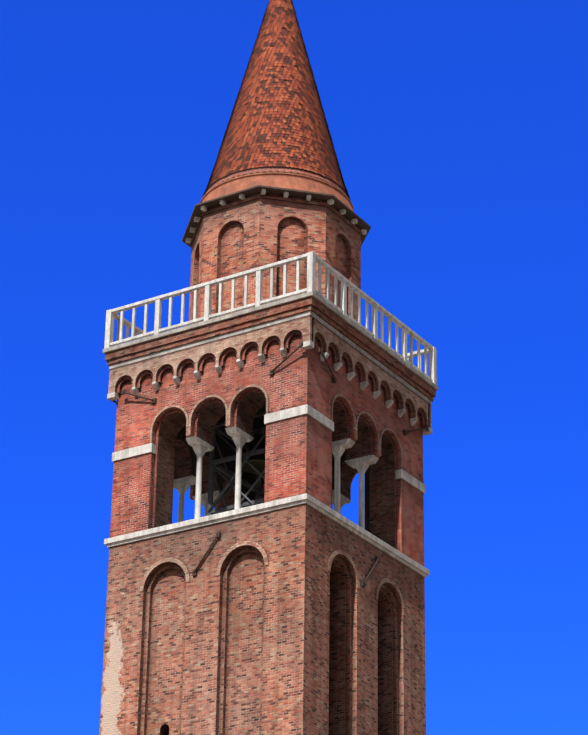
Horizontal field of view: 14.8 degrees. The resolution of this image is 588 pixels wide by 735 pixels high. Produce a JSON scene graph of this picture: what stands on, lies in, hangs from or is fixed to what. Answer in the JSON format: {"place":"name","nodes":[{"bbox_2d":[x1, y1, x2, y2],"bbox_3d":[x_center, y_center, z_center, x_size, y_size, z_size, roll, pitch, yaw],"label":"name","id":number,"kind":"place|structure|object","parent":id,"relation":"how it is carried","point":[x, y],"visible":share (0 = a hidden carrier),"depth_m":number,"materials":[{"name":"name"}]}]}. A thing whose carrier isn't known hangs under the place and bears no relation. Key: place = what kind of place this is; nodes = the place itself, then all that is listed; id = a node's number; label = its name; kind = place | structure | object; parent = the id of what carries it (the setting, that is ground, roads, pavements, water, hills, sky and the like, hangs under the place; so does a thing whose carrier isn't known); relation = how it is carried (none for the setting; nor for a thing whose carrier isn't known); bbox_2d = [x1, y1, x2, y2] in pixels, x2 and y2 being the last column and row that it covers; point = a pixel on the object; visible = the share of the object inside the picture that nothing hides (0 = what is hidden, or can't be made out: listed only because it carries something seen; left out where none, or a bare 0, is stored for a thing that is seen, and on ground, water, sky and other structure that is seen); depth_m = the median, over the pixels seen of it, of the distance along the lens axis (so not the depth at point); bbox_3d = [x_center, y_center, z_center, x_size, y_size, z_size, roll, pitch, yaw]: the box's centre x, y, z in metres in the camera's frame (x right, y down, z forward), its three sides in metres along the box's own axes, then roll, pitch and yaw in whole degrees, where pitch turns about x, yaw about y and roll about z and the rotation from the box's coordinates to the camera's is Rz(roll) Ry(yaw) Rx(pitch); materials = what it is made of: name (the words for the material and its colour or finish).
{"place":"outdoors","nodes":[
{"label":"outdoors","id":0,"kind":"place"},
{"bbox_2d":[99,503,425,734],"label":"tower shaft","id":1,"kind":"object","parent":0,"point":[294,637],"visible":0.94,"depth_m":51.57,"materials":[{"name":"brown brick"}]},
{"bbox_2d":[104,493,428,577],"bbox_3d":[-0.600,4.614,54.558,5.680,0.200,5.680,-15,-30,29],"label":"string course","id":2,"kind":"object","parent":1,"relation":"on","point":[354,528],"visible":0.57,"depth_m":52.57,"materials":[{"name":"stone"}]},
{"bbox_2d":[110,335,423,565],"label":"belfry walls","id":3,"kind":"structure","parent":2,"relation":"on","point":[298,455],"depth_m":54.21,"materials":[{"name":"red brick"}]},
{"bbox_2d":[112,404,424,493],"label":"impost bands","id":4,"kind":"object","parent":3,"relation":"attached to","point":[319,417],"visible":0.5,"depth_m":52.98,"materials":[{"name":"stone"}]},
{"bbox_2d":[108,315,430,427],"bbox_3d":[-0.539,0.798,56.394,5.820,0.670,5.820,-15,-30,29],"label":"lombard band","id":5,"kind":"object","parent":3,"relation":"attached to","point":[305,328],"visible":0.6,"depth_m":54.44,"materials":[{"name":"brick"}]},
{"bbox_2d":[107,340,431,435],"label":"corbels","id":6,"kind":"object","parent":3,"relation":"attached to","point":[306,345],"visible":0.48,"depth_m":54.46,"materials":[{"name":"stone"}]},
{"bbox_2d":[105,296,435,400],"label":"cornice","id":7,"kind":"structure","parent":3,"relation":"on","point":[352,334],"depth_m":54.55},
{"bbox_2d":[104,251,436,384],"bbox_3d":[-0.518,-0.468,57.003,6.050,1.080,6.050,-15,-30,29],"label":"railing","id":8,"kind":"object","parent":7,"relation":"on","point":[312,258],"visible":0.56,"depth_m":55.14,"materials":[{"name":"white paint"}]},
{"bbox_2d":[103,291,437,390],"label":"cornice slab","id":9,"kind":"structure","parent":7,"relation":"on","point":[288,300],"depth_m":54.61,"materials":[{"name":"grey stone"}]},
{"bbox_2d":[189,198,360,324],"bbox_3d":[-0.500,-1.626,57.560,4.100,3.650,4.100,-15,-30,29],"label":"drum","id":10,"kind":"object","parent":7,"relation":"on","point":[252,234],"visible":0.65,"depth_m":56.35,"materials":[{"name":"brick"}]},
{"bbox_2d":[182,185,370,246],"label":"eaves cornice","id":11,"kind":"structure","parent":10,"relation":"on","point":[338,205],"depth_m":56.88,"materials":[{"name":"black stone"}]},
{"bbox_2d":[200,172,353,211],"bbox_3d":[-0.465,-3.757,58.586,4.450,0.620,4.450,-15,-30,29],"label":"spire base","id":12,"kind":"object","parent":11,"relation":"on","point":[287,181],"visible":0.29,"depth_m":56.94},
{"bbox_2d":[205,167,347,196],"bbox_3d":[-0.459,-4.139,58.770,3.963,0.230,3.963,-15,-30,29],"label":"molding ring","id":13,"kind":"object","parent":12,"relation":"on","point":[276,169],"visible":0.15,"depth_m":57.19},
{"bbox_2d":[190,195,362,246],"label":"cornice molding","id":14,"kind":"structure","parent":10,"relation":"attached to","point":[343,218],"depth_m":56.74,"materials":[{"name":"brown brick"}]},
{"bbox_2d":[186,189,366,242],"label":"corbels","id":15,"kind":"object","parent":10,"relation":"attached to","point":[285,195],"visible":0.4,"depth_m":57.12,"materials":[{"name":"grey stone"}]},
{"bbox_2d":[203,0,350,200],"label":"spire scale tiles","id":16,"kind":"object","parent":10,"relation":"on","point":[292,129],"visible":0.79,"depth_m":58.72,"materials":[{"name":"orange tile"}]},
{"bbox_2d":[207,192,359,229],"bbox_3d":[-0.471,-3.387,58.408,4.080,0.100,4.080,-15,-30,29],"label":"roof eave","id":17,"kind":"object","parent":10,"relation":"on","point":[276,195],"visible":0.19,"depth_m":56.73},
{"bbox_2d":[112,342,428,586],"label":"tie rod anchors","id":18,"kind":"object","parent":3,"relation":"attached to","point":[218,534],"visible":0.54,"depth_m":53.02,"materials":[{"name":"black metal"}]},
{"bbox_2d":[139,384,405,615],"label":"arch moldings","id":19,"kind":"structure","parent":3,"relation":"attached to","point":[260,548],"depth_m":53.24,"materials":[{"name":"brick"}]},
{"bbox_2d":[207,410,332,515],"bbox_3d":[-0.574,2.987,55.340,2.300,3.410,2.300,-15,-30,29],"label":"bell frame","id":20,"kind":"object","parent":2,"relation":"on","point":[213,465],"visible":0.31,"depth_m":55.06,"materials":[{"name":"metal"}]},
{"bbox_2d":[242,434,264,473],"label":"bells","id":21,"kind":"object","parent":20,"relation":"hanging from","point":[257,462],"visible":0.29,"depth_m":55.95,"materials":[{"name":"brown metal"}]},
{"bbox_2d":[173,426,378,528],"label":"columns","id":22,"kind":"structure","parent":2,"relation":"on","point":[240,438],"depth_m":53.90,"materials":[{"name":"stone"}]},
{"bbox_2d":[109,310,431,404],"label":"cornice molding","id":23,"kind":"structure","parent":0,"point":[278,321],"depth_m":54.51,"materials":[{"name":"grey stone"}]},
{"bbox_2d":[0,0,587,734],"label":"sky","id":24,"kind":"structure","parent":0,"point":[458,129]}
]}

